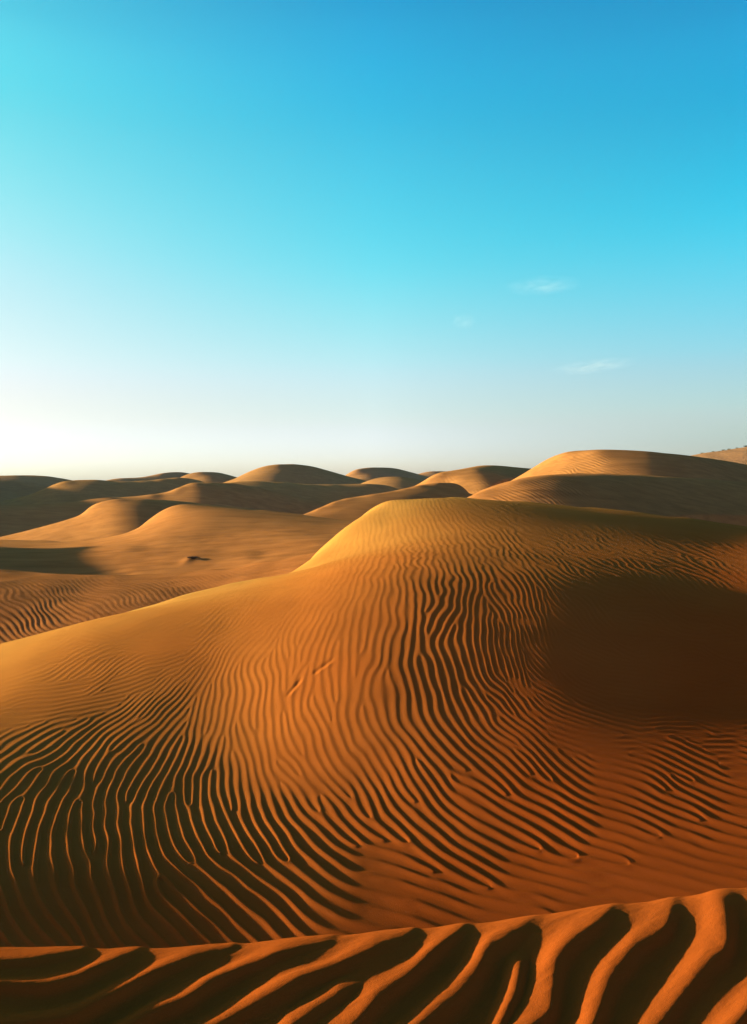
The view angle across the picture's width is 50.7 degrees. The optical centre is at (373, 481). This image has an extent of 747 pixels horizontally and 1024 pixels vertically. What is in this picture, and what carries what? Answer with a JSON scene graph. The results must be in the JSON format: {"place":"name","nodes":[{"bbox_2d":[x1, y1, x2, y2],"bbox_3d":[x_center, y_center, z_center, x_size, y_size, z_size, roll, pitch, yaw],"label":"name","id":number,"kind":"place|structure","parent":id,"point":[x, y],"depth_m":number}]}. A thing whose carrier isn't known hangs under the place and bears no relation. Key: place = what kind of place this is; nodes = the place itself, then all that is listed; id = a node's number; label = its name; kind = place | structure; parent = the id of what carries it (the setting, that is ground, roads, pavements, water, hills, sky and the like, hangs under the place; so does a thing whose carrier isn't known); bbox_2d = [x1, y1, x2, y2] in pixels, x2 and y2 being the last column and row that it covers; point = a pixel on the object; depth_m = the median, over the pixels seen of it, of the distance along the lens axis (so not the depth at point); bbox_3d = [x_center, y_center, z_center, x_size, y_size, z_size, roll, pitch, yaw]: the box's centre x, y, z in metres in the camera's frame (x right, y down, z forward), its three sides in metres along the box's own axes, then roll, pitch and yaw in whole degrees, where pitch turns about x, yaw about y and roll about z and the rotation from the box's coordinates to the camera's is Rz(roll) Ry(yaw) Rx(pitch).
{"place":"outdoors","nodes":[
{"label":"outdoors","id":0,"kind":"place"},
{"bbox_2d":[0,475,70,500],"bbox_3d":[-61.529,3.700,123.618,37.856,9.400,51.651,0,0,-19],"label":"dune","id":1,"kind":"structure","parent":0,"point":[14,486],"depth_m":116.75},
{"bbox_2d":[0,478,201,504],"bbox_3d":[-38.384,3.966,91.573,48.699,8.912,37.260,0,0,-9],"label":"dune","id":2,"kind":"structure","parent":0,"point":[70,491],"depth_m":86.02},
{"bbox_2d":[0,499,257,541],"bbox_3d":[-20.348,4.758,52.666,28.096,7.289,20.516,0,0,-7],"label":"dune","id":3,"kind":"structure","parent":0,"point":[107,518],"depth_m":48.75},
{"bbox_2d":[106,472,189,480],"bbox_3d":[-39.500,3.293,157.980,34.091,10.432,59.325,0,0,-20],"label":"dune","id":4,"kind":"structure","parent":0,"point":[167,475],"depth_m":151.55},
{"bbox_2d":[0,482,326,536],"bbox_3d":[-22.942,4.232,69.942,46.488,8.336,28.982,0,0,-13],"label":"dune","id":5,"kind":"structure","parent":0,"point":[14,519],"depth_m":66.54},
{"bbox_2d":[0,504,353,643],"bbox_3d":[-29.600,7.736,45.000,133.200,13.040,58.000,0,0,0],"label":"valley dune","id":6,"kind":"structure","parent":0,"point":[46,585],"depth_m":30.09},
{"bbox_2d":[180,472,236,482],"bbox_3d":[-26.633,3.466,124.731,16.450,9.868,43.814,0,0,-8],"label":"dune","id":7,"kind":"structure","parent":0,"point":[214,477],"depth_m":116.58},
{"bbox_2d":[224,464,365,483],"bbox_3d":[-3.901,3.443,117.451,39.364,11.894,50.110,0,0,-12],"label":"dune","id":8,"kind":"structure","parent":0,"point":[296,473],"depth_m":108.01},
{"bbox_2d":[231,481,399,503],"bbox_3d":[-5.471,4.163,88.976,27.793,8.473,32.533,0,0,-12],"label":"dune","id":9,"kind":"structure","parent":0,"point":[327,493],"depth_m":85.03},
{"bbox_2d":[0,497,746,948],"bbox_3d":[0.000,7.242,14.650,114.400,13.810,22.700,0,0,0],"label":"dune","id":10,"kind":"structure","parent":0,"point":[416,713],"depth_m":7.03},
{"bbox_2d":[0,888,746,1023],"bbox_3d":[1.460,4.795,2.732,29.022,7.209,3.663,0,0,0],"label":"dune","id":11,"kind":"structure","parent":0,"point":[675,960],"depth_m":2.18},
{"bbox_2d":[0,0,746,480],"label":"sky","id":12,"kind":"structure","parent":0,"point":[238,237]},
{"bbox_2d":[345,467,428,480],"bbox_3d":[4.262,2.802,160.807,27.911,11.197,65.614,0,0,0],"label":"dune","id":13,"kind":"structure","parent":0,"point":[368,474],"depth_m":148.95},
{"bbox_2d":[303,483,472,520],"bbox_3d":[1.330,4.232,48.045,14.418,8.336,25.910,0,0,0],"label":"dune","id":14,"kind":"structure","parent":0,"point":[354,508],"depth_m":45.64},
{"bbox_2d":[361,477,422,488],"bbox_3d":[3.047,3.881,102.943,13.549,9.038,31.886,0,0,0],"label":"dune","id":15,"kind":"structure","parent":0,"point":[400,482],"depth_m":97.97},
{"bbox_2d":[420,471,444,476],"bbox_3d":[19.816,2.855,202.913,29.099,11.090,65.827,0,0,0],"label":"dune","id":16,"kind":"structure","parent":0,"point":[430,474],"depth_m":197.50},
{"bbox_2d":[415,465,529,493],"bbox_3d":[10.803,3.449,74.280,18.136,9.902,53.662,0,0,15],"label":"dune","id":17,"kind":"structure","parent":0,"point":[473,480],"depth_m":63.09},
{"bbox_2d":[467,473,746,525],"bbox_3d":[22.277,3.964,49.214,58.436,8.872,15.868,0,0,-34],"label":"dune","id":18,"kind":"structure","parent":0,"point":[720,501],"depth_m":40.70},
{"bbox_2d":[512,450,746,482],"bbox_3d":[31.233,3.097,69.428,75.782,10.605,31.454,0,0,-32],"label":"dune","id":19,"kind":"structure","parent":0,"point":[627,462],"depth_m":52.21},
{"bbox_2d":[691,447,746,464],"bbox_3d":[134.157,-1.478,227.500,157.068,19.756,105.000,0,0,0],"label":"hill","id":20,"kind":"structure","parent":0,"point":[737,455],"depth_m":209.88}
]}

